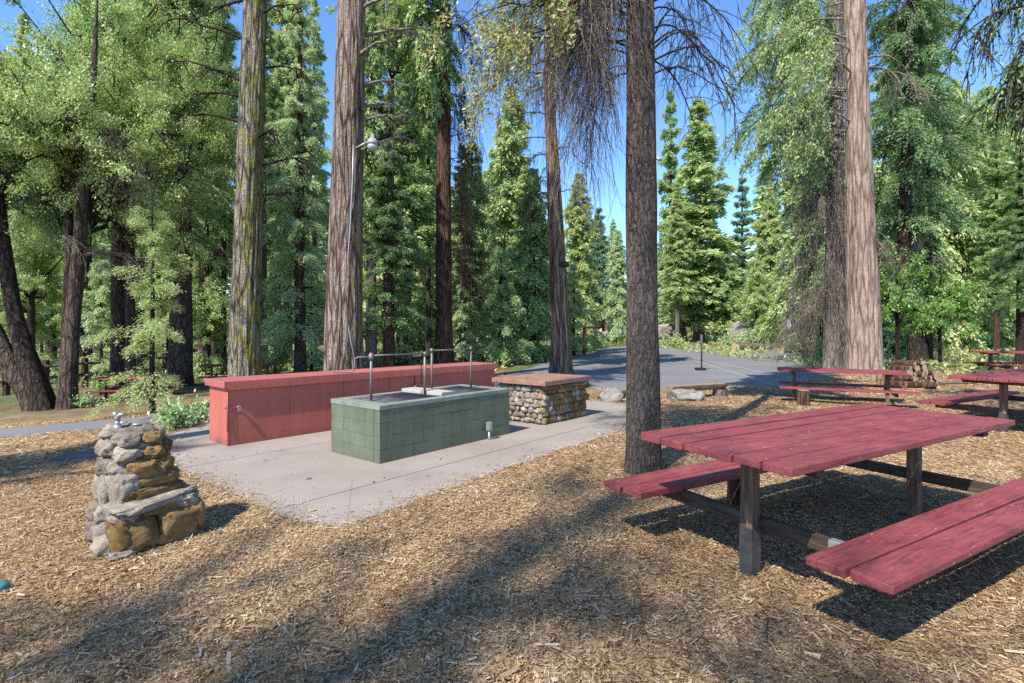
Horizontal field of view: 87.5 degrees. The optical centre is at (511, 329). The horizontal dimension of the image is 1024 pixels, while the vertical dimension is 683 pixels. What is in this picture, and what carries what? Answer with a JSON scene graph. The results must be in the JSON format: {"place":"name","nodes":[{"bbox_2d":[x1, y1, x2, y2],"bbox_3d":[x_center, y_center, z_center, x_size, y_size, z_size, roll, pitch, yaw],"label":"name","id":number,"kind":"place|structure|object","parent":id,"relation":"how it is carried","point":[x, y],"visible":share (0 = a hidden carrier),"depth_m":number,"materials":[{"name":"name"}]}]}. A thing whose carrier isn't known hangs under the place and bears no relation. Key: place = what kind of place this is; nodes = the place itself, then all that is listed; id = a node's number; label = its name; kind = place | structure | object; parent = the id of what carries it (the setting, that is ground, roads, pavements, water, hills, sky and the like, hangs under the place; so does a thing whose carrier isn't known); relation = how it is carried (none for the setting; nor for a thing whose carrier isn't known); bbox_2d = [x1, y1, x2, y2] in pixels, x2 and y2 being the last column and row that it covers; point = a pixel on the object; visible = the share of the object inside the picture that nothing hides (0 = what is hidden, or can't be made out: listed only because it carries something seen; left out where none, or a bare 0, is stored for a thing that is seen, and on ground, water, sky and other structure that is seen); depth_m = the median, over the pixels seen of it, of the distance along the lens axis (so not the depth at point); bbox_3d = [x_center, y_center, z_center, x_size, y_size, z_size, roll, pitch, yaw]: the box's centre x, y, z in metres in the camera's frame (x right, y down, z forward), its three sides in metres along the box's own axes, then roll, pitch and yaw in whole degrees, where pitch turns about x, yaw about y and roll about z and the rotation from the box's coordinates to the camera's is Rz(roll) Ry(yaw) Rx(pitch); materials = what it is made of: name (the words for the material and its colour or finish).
{"place":"outdoors","nodes":[
{"label":"outdoors","id":0,"kind":"place"},
{"bbox_2d":[0,382,498,436],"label":"path","id":1,"kind":"structure","parent":0,"point":[45,429],"depth_m":8.43,"materials":[{"name":"grey asphalt"}]},
{"bbox_2d":[0,305,1023,682],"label":"ground","id":2,"kind":"structure","parent":0,"point":[12,411],"depth_m":2.96,"materials":[{"name":"brown wood"}]},
{"bbox_2d":[0,288,51,375],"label":"fir sapling","id":3,"kind":"object","parent":2,"relation":"on","point":[38,323],"visible":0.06,"depth_m":21.26,"materials":[{"name":"green plant"}]},
{"bbox_2d":[2,12,50,236],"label":"fir tree","id":4,"kind":"object","parent":2,"relation":"on","point":[24,17],"visible":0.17,"depth_m":22.86,"materials":[{"name":"green plant"}]},
{"bbox_2d":[0,196,94,348],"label":"oak tree","id":5,"kind":"object","parent":2,"relation":"on","point":[31,283],"visible":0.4,"depth_m":18.90,"materials":[{"name":"green plant"}]},
{"bbox_2d":[35,281,60,369],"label":"fir sapling","id":6,"kind":"object","parent":2,"relation":"on","point":[48,334],"visible":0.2,"depth_m":25.91,"materials":[{"name":"green plant"}]},
{"bbox_2d":[0,0,147,410],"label":"oak tree","id":7,"kind":"object","parent":2,"relation":"on","point":[24,373],"visible":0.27,"depth_m":11.46,"materials":[{"name":"green plant"}]},
{"bbox_2d":[37,212,110,380],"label":"oak tree","id":8,"kind":"object","parent":2,"relation":"on","point":[59,307],"visible":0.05,"depth_m":21.69,"materials":[{"name":"green plant"}]},
{"bbox_2d":[49,451,98,461],"bbox_3d":[-4.815,1.429,6.003,0.480,0.062,0.320,0,0,-17],"label":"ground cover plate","id":9,"kind":"object","parent":2,"relation":"on","point":[74,455],"visible":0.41,"depth_m":5.91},
{"bbox_2d":[0,353,167,395],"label":"rail fence","id":10,"kind":"object","parent":2,"relation":"on","point":[84,363],"visible":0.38,"depth_m":17.93,"materials":[{"name":"brown wood"}]},
{"bbox_2d":[66,11,110,383],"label":"fir tree","id":11,"kind":"object","parent":2,"relation":"on","point":[89,350],"visible":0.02,"depth_m":19.91,"materials":[{"name":"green plant"}]},
{"bbox_2d":[79,259,136,377],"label":"fir sapling","id":12,"kind":"object","parent":2,"relation":"on","point":[92,322],"visible":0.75,"depth_m":18.79,"materials":[{"name":"green plant"}]},
{"bbox_2d":[69,0,161,393],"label":"fir tree","id":13,"kind":"object","parent":2,"relation":"on","point":[117,315],"visible":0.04,"depth_m":14.82,"materials":[{"name":"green plant"}]},
{"bbox_2d":[0,0,237,394],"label":"oak tree","id":14,"kind":"object","parent":2,"relation":"on","point":[131,11],"visible":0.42,"depth_m":13.24,"materials":[{"name":"green plant"}]},
{"bbox_2d":[0,0,264,409],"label":"oak tree","id":15,"kind":"object","parent":2,"relation":"on","point":[89,151],"visible":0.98,"depth_m":11.41,"materials":[{"name":"green plant"}]},
{"bbox_2d":[85,375,187,400],"bbox_3d":[-9.056,1.465,13.016,1.858,0.640,1.168,0,0,-21],"label":"picnic table","id":16,"kind":"object","parent":2,"relation":"on","point":[105,391],"visible":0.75,"depth_m":12.76,"materials":[{"name":"red wood"}]},
{"bbox_2d":[82,205,194,420],"bbox_3d":[-6.430,-0.328,9.482,1.557,3.824,1.893,0,0,4],"label":"cedar tree","id":17,"kind":"object","parent":2,"relation":"on","point":[154,288],"visible":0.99,"depth_m":9.48,"materials":[{"name":"green plant"}]},
{"bbox_2d":[83,2,198,375],"bbox_3d":[-15.231,-6.719,22.069,3.917,17.944,4.268,0,0,17],"label":"fir tree","id":18,"kind":"object","parent":2,"relation":"on","point":[146,278],"visible":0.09,"depth_m":21.35,"materials":[{"name":"green plant"}]},
{"bbox_2d":[84,411,204,560],"bbox_3d":[-2.491,0.991,3.635,0.671,0.889,0.666,0,0,39],"label":"drinking fountain","id":19,"kind":"object","parent":2,"relation":"on","point":[145,497],"visible":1,"depth_m":3.48,"materials":[{"name":"grey stone"}]},
{"bbox_2d":[136,251,196,371],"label":"fir sapling","id":20,"kind":"object","parent":2,"relation":"on","point":[166,345],"visible":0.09,"depth_m":21.52,"materials":[{"name":"green plant"}]},
{"bbox_2d":[146,389,201,431],"bbox_3d":[-4.773,1.152,7.605,0.709,0.629,0.926,0,0,-28],"label":"shrub","id":21,"kind":"object","parent":2,"relation":"on","point":[175,416],"visible":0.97,"depth_m":7.57,"materials":[{"name":"green plant"}]},
{"bbox_2d":[135,0,231,387],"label":"fir tree","id":22,"kind":"object","parent":2,"relation":"on","point":[180,359],"visible":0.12,"depth_m":15.81,"materials":[{"name":"green plant"}]},
{"bbox_2d":[141,0,236,373],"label":"fir tree","id":23,"kind":"object","parent":2,"relation":"on","point":[202,271],"visible":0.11,"depth_m":19.82,"materials":[{"name":"green plant"}]},
{"bbox_2d":[141,0,275,131],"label":"oak tree","id":24,"kind":"object","parent":2,"relation":"on","point":[217,22],"visible":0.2,"depth_m":16.57,"materials":[{"name":"green plant"}]},
{"bbox_2d":[193,269,228,375],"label":"fir sapling","id":25,"kind":"object","parent":2,"relation":"on","point":[212,325],"visible":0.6,"depth_m":19.76,"materials":[{"name":"green plant"}]},
{"bbox_2d":[197,128,234,356],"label":"fir tree","id":26,"kind":"object","parent":2,"relation":"on","point":[214,351],"visible":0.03,"depth_m":26.93,"materials":[{"name":"green plant"}]},
{"bbox_2d":[209,2,238,372],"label":"fir tree","id":27,"kind":"object","parent":2,"relation":"on","point":[223,276],"visible":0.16,"depth_m":20.93,"materials":[{"name":"green plant"}]},
{"bbox_2d":[137,0,315,376],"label":"pine tree","id":28,"kind":"object","parent":2,"relation":"on","point":[244,353],"visible":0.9,"depth_m":12.19,"materials":[{"name":"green plant"}]},
{"bbox_2d":[198,363,280,377],"bbox_3d":[-8.000,1.382,15.818,2.111,0.727,1.328,0,0,-21],"label":"picnic table","id":29,"kind":"object","parent":2,"relation":"on","point":[266,365],"visible":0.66,"depth_m":15.74,"materials":[{"name":"red wood"}]},
{"bbox_2d":[167,423,331,468],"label":"patio slab","id":30,"kind":"structure","parent":2,"relation":"on","point":[199,442],"depth_m":6.36,"materials":[{"name":"concrete"}]},
{"bbox_2d":[205,362,497,445],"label":"low wall","id":31,"kind":"structure","parent":30,"relation":"on","point":[249,409],"depth_m":7.03,"materials":[{"name":"paint"}]},
{"bbox_2d":[261,0,290,371],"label":"fir tree","id":32,"kind":"object","parent":2,"relation":"on","point":[270,54],"visible":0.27,"depth_m":21.90,"materials":[{"name":"green plant"}]},
{"bbox_2d":[261,289,293,371],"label":"fir sapling","id":33,"kind":"object","parent":2,"relation":"on","point":[274,302],"visible":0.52,"depth_m":18.89,"materials":[{"name":"green plant"}]},
{"bbox_2d":[267,34,294,367],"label":"fir tree","id":34,"kind":"object","parent":2,"relation":"on","point":[279,56],"visible":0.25,"depth_m":23.91,"materials":[{"name":"green plant"}]},
{"bbox_2d":[261,0,331,372],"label":"fir tree","id":35,"kind":"object","parent":2,"relation":"on","point":[297,132],"visible":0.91,"depth_m":17.32,"materials":[{"name":"green plant"}]},
{"bbox_2d":[267,0,327,363],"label":"fir tree","id":36,"kind":"object","parent":2,"relation":"on","point":[287,60],"visible":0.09,"depth_m":26.66,"materials":[{"name":"green plant"}]},
{"bbox_2d":[290,247,325,370],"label":"fir sapling","id":37,"kind":"object","parent":2,"relation":"on","point":[313,359],"visible":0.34,"depth_m":20.84,"materials":[{"name":"green plant"}]},
{"bbox_2d":[302,0,331,366],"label":"fir tree","id":38,"kind":"object","parent":2,"relation":"on","point":[318,125],"visible":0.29,"depth_m":23.95,"materials":[{"name":"green plant"}]},
{"bbox_2d":[325,0,437,366],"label":"tree","id":39,"kind":"object","parent":2,"relation":"on","point":[389,21],"visible":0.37,"depth_m":19.67,"materials":[{"name":"green plant"}]},
{"bbox_2d":[363,0,400,368],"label":"pine tree","id":40,"kind":"object","parent":2,"relation":"on","point":[375,56],"visible":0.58,"depth_m":17.32,"materials":[{"name":"green plant"}]},
{"bbox_2d":[323,0,456,370],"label":"cedar tree","id":41,"kind":"object","parent":2,"relation":"on","point":[344,300],"visible":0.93,"depth_m":11.76,"materials":[{"name":"brown plant"}]},
{"bbox_2d":[377,273,416,363],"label":"fir sapling","id":42,"kind":"object","parent":2,"relation":"on","point":[407,349],"visible":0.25,"depth_m":21.84,"materials":[{"name":"green plant"}]},
{"bbox_2d":[362,78,436,366],"bbox_3d":[-4.066,-3.332,17.492,3.065,9.755,2.897,0,0,22],"label":"fir tree","id":43,"kind":"object","parent":2,"relation":"on","point":[386,249],"visible":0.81,"depth_m":17.32,"materials":[{"name":"green plant"}]},
{"bbox_2d":[181,400,625,509],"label":"patio slab","id":44,"kind":"structure","parent":2,"relation":"on","point":[303,465],"depth_m":5.47,"materials":[{"name":"concrete"}]},
{"bbox_2d":[331,347,509,463],"bbox_3d":[-1.079,0.812,6.586,0.905,1.152,2.212,0,0,39],"label":"barbecue pit","id":45,"kind":"object","parent":44,"relation":"on","point":[379,428],"visible":0.98,"depth_m":6.03,"materials":[{"name":"tile"}]},
{"bbox_2d":[402,387,453,395],"bbox_3d":[-1.051,0.761,6.625,0.706,0.049,0.211,0,0,37],"label":"paver","id":46,"kind":"object","parent":45,"relation":"on","point":[437,392],"visible":1,"depth_m":6.53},
{"bbox_2d":[492,373,590,424],"bbox_3d":[0.509,1.082,8.540,1.061,0.678,1.408,0,0,39],"label":"stone table","id":47,"kind":"object","parent":44,"relation":"on","point":[542,398],"visible":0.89,"depth_m":8.08,"materials":[{"name":"beige stone"}]},
{"bbox_2d":[376,1,436,350],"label":"fir tree","id":48,"kind":"object","parent":2,"relation":"on","point":[421,146],"visible":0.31,"depth_m":23.71,"materials":[{"name":"green plant"}]},
{"bbox_2d":[395,121,435,352],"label":"fir tree","id":49,"kind":"object","parent":2,"relation":"on","point":[419,307],"visible":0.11,"depth_m":30.33,"materials":[{"name":"green plant"}]},
{"bbox_2d":[410,11,437,356],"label":"fir tree","id":50,"kind":"object","parent":2,"relation":"on","point":[427,131],"visible":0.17,"depth_m":26.89,"materials":[{"name":"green plant"}]},
{"bbox_2d":[389,0,496,363],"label":"pine tree","id":51,"kind":"object","parent":2,"relation":"on","point":[432,93],"visible":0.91,"depth_m":19.11,"materials":[{"name":"green plant"}]},
{"bbox_2d":[273,417,625,526],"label":"patio slab","id":52,"kind":"structure","parent":2,"relation":"on","point":[358,499],"depth_m":4.86,"materials":[{"name":"concrete"}]},
{"bbox_2d":[451,144,483,360],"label":"fir tree","id":53,"kind":"object","parent":2,"relation":"on","point":[453,238],"visible":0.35,"depth_m":23.88,"materials":[{"name":"green plant"}]},
{"bbox_2d":[452,278,488,361],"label":"fir sapling","id":54,"kind":"object","parent":2,"relation":"on","point":[463,344],"visible":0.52,"depth_m":22.77,"materials":[{"name":"green plant"}]},
{"bbox_2d":[452,143,505,354],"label":"cedar tree","id":55,"kind":"object","parent":2,"relation":"on","point":[482,220],"visible":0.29,"depth_m":27.69,"materials":[{"name":"green plant"}]},
{"bbox_2d":[468,244,534,365],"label":"cedar tree","id":56,"kind":"object","parent":2,"relation":"on","point":[502,299],"visible":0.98,"depth_m":20.80,"materials":[{"name":"green plant"}]},
{"bbox_2d":[0,333,1023,390],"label":"undergrowth","id":57,"kind":"object","parent":2,"relation":"on","point":[961,356],"visible":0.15,"depth_m":24.02,"materials":[{"name":"green plant"}]},
{"bbox_2d":[0,77,1023,348],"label":"forest","id":58,"kind":"object","parent":2,"relation":"on","point":[760,197],"visible":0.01,"depth_m":67.82,"materials":[{"name":"green plant"}]},
{"bbox_2d":[476,85,550,352],"bbox_3d":[-0.391,-6.381,33.140,5.748,17.216,4.940,0,0,-12],"label":"cedar tree","id":59,"kind":"object","parent":2,"relation":"on","point":[505,188],"visible":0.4,"depth_m":32.37,"materials":[{"name":"green plant"}]},
{"bbox_2d":[505,165,535,343],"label":"fir tree","id":60,"kind":"object","parent":2,"relation":"on","point":[518,196],"visible":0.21,"depth_m":28.87,"materials":[{"name":"green plant"}]},
{"bbox_2d":[503,168,550,361],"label":"cedar tree","id":61,"kind":"object","parent":2,"relation":"on","point":[532,323],"visible":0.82,"depth_m":23.57,"materials":[{"name":"green plant"}]},
{"bbox_2d":[490,0,587,374],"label":"cedar tree","id":62,"kind":"object","parent":2,"relation":"on","point":[560,344],"visible":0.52,"depth_m":15.33,"materials":[{"name":"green plant"}]},
{"bbox_2d":[546,173,613,352],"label":"cedar tree","id":63,"kind":"object","parent":2,"relation":"on","point":[578,254],"visible":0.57,"depth_m":32.60,"materials":[{"name":"green plant"}]},
{"bbox_2d":[567,261,593,355],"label":"fir tree","id":64,"kind":"object","parent":2,"relation":"on","point":[577,304],"visible":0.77,"depth_m":28.81,"materials":[{"name":"green plant"}]},
{"bbox_2d":[413,0,774,475],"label":"pine tree","id":65,"kind":"object","parent":2,"relation":"on","point":[643,407],"visible":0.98,"depth_m":5.16,"materials":[{"name":"grey plant"}]},
{"bbox_2d":[584,208,613,330],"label":"fir tree","id":66,"kind":"object","parent":2,"relation":"on","point":[602,280],"visible":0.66,"depth_m":51.67,"materials":[{"name":"green plant"}]},
{"bbox_2d":[599,387,623,401],"bbox_3d":[1.928,1.301,10.423,0.466,0.362,0.372,0,0,0],"label":"boulder","id":67,"kind":"object","parent":2,"relation":"on","point":[613,394],"visible":0.79,"depth_m":10.29,"materials":[{"name":"grey stone"}]},
{"bbox_2d":[598,230,626,344],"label":"fir tree","id":68,"kind":"object","parent":2,"relation":"on","point":[616,257],"visible":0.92,"depth_m":47.66,"materials":[{"name":"green plant"}]},
{"bbox_2d":[656,89,688,338],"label":"fir tree","id":69,"kind":"object","parent":2,"relation":"on","point":[667,152],"visible":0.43,"depth_m":57.74,"materials":[{"name":"green plant"}]},
{"bbox_2d":[658,323,686,341],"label":"boulder","id":70,"kind":"object","parent":2,"relation":"on","point":[663,330],"visible":0.36,"depth_m":55.42,"materials":[{"name":"beige stone"}]},
{"bbox_2d":[657,183,701,341],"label":"fir tree","id":71,"kind":"object","parent":2,"relation":"on","point":[679,288],"visible":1,"depth_m":46.61,"materials":[{"name":"green plant"}]},
{"bbox_2d":[670,389,705,400],"bbox_3d":[3.498,1.335,10.680,0.679,0.334,0.372,0,0,0],"label":"boulder","id":72,"kind":"object","parent":2,"relation":"on","point":[685,394],"visible":0.82,"depth_m":10.54,"materials":[{"name":"grey stone"}]},
{"bbox_2d":[665,383,727,398],"bbox_3d":[3.834,1.290,11.051,1.547,0.320,0.322,0,0,-23],"label":"log bench","id":73,"kind":"object","parent":2,"relation":"on","point":[720,389],"visible":0.7,"depth_m":11.05,"materials":[{"name":"brown wood"}]},
{"bbox_2d":[657,98,754,342],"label":"fir tree","id":74,"kind":"object","parent":2,"relation":"on","point":[702,210],"visible":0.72,"depth_m":50.85,"materials":[{"name":"green plant"}]},
{"bbox_2d":[705,243,748,343],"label":"fir tree","id":75,"kind":"object","parent":2,"relation":"on","point":[726,308],"visible":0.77,"depth_m":49.49,"materials":[{"name":"green plant"}]},
{"bbox_2d":[707,327,762,346],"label":"shrub","id":76,"kind":"object","parent":2,"relation":"on","point":[730,341],"visible":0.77,"depth_m":41.42,"materials":[{"name":"green plant"}]},
{"bbox_2d":[730,177,755,322],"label":"fir tree","id":77,"kind":"object","parent":2,"relation":"on","point":[742,221],"visible":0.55,"depth_m":74.59,"materials":[{"name":"green plant"}]},
{"bbox_2d":[733,257,777,343],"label":"cedar tree","id":78,"kind":"object","parent":2,"relation":"on","point":[756,299],"visible":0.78,"depth_m":44.68,"materials":[{"name":"green plant"}]},
{"bbox_2d":[747,190,787,334],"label":"cedar tree","id":79,"kind":"object","parent":2,"relation":"on","point":[770,229],"visible":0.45,"depth_m":49.65,"materials":[{"name":"green plant"}]},
{"bbox_2d":[753,170,817,345],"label":"cedar tree","id":80,"kind":"object","parent":2,"relation":"on","point":[784,194],"visible":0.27,"depth_m":39.96,"materials":[{"name":"green plant"}]},
{"bbox_2d":[776,86,844,346],"bbox_3d":[20.601,-7.441,36.093,5.610,18.100,4.822,0,0,-22],"label":"cedar tree","id":81,"kind":"object","parent":2,"relation":"on","point":[791,244],"visible":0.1,"depth_m":35.79,"materials":[{"name":"green plant"}]},
{"bbox_2d":[711,0,911,368],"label":"pine tree","id":82,"kind":"object","parent":2,"relation":"on","point":[833,304],"visible":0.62,"depth_m":18.29,"materials":[{"name":"green plant"}]},
{"bbox_2d":[604,403,1023,594],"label":"picnic table","id":83,"kind":"object","parent":2,"relation":"on","point":[898,557],"visible":0.97,"depth_m":3.07,"materials":[{"name":"red wood"}]},
{"bbox_2d":[728,0,947,374],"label":"cedar tree","id":84,"kind":"object","parent":2,"relation":"on","point":[863,331],"visible":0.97,"depth_m":16.84,"materials":[{"name":"brown plant"}]},
{"bbox_2d":[777,367,920,403],"bbox_3d":[6.450,1.172,10.474,2.252,0.776,1.416,0,0,26],"label":"picnic table","id":85,"kind":"object","parent":2,"relation":"on","point":[887,386],"visible":0.94,"depth_m":10.27,"materials":[{"name":"red wood"}]},
{"bbox_2d":[869,27,957,354],"bbox_3d":[21.525,-7.500,30.029,5.211,19.401,5.410,0,0,6],"label":"cedar tree","id":86,"kind":"object","parent":2,"relation":"on","point":[889,336],"visible":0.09,"depth_m":29.25,"materials":[{"name":"green plant"}]},
{"bbox_2d":[879,234,950,359],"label":"maple sapling","id":87,"kind":"object","parent":2,"relation":"on","point":[893,295],"visible":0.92,"depth_m":17.23,"materials":[{"name":"green plant"}]},
{"bbox_2d":[820,0,1019,366],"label":"cedar tree","id":88,"kind":"object","parent":2,"relation":"on","point":[920,123],"visible":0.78,"depth_m":19.93,"materials":[{"name":"green plant"}]},
{"bbox_2d":[873,23,971,302],"bbox_3d":[18.224,-6.974,23.967,3.315,17.211,3.369,0,0,-35],"label":"pine tree","id":89,"kind":"object","parent":2,"relation":"on","point":[893,167],"visible":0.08,"depth_m":23.86,"materials":[{"name":"green plant"}]},
{"bbox_2d":[879,0,984,360],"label":"cedar tree","id":90,"kind":"object","parent":2,"relation":"on","point":[929,339],"visible":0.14,"depth_m":21.69,"materials":[{"name":"green plant"}]},
{"bbox_2d":[884,257,992,365],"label":"maple sapling","id":91,"kind":"object","parent":2,"relation":"on","point":[949,308],"visible":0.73,"depth_m":19.64,"materials":[{"name":"green plant"}]},
{"bbox_2d":[921,79,1003,350],"bbox_3d":[26.569,-6.619,32.193,4.538,16.610,5.280,0,0,6],"label":"cedar tree","id":92,"kind":"object","parent":2,"relation":"on","point":[957,245],"visible":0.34,"depth_m":31.18,"materials":[{"name":"green plant"}]},
{"bbox_2d":[916,368,1023,431],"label":"picnic table","id":93,"kind":"object","parent":2,"relation":"on","point":[1003,379],"visible":0.88,"depth_m":7.56,"materials":[{"name":"red wood"}]},
{"bbox_2d":[931,0,1023,176],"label":"cedar tree","id":94,"kind":"object","parent":2,"relation":"on","point":[1014,81],"visible":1,"depth_m":6.58,"materials":[{"name":"green plant"}]},
{"bbox_2d":[963,130,1017,350],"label":"fir tree","id":95,"kind":"object","parent":2,"relation":"on","point":[989,176],"visible":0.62,"depth_m":29.92,"materials":[{"name":"green plant"}]},
{"bbox_2d":[962,84,1023,348],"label":"cedar tree","id":96,"kind":"object","parent":2,"relation":"on","point":[1006,337],"visible":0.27,"depth_m":33.25,"materials":[{"name":"green plant"}]},
{"bbox_2d":[962,350,1023,370],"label":"picnic table","id":97,"kind":"object","parent":2,"relation":"on","point":[990,364],"visible":0.89,"depth_m":16.75,"materials":[{"name":"red wood"}]},
{"bbox_2d":[977,144,1023,364],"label":"fir tree","id":98,"kind":"object","parent":2,"relation":"on","point":[1017,246],"visible":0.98,"depth_m":19.96,"materials":[{"name":"green plant"}]},
{"bbox_2d":[1000,53,1023,344],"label":"fir tree","id":99,"kind":"object","parent":2,"relation":"on","point":[1019,143],"visible":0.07,"depth_m":37.69,"materials":[{"name":"green plant"}]},
{"bbox_2d":[0,0,1023,292],"label":"sky","id":100,"kind":"structure","parent":0,"point":[328,23],"materials":[{"name":"blue"}]},
{"bbox_2d":[504,346,834,388],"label":"road","id":101,"kind":"structure","parent":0,"point":[607,371],"depth_m":18.66,"materials":[{"name":"grey asphalt"}]},
{"bbox_2d":[727,478,739,506],"bbox_3d":[1.810,1.262,4.293,0.164,0.377,0.157,0,0,0],"label":"table leg","id":102,"kind":"object","parent":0,"point":[733,492],"visible":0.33,"depth_m":4.25,"materials":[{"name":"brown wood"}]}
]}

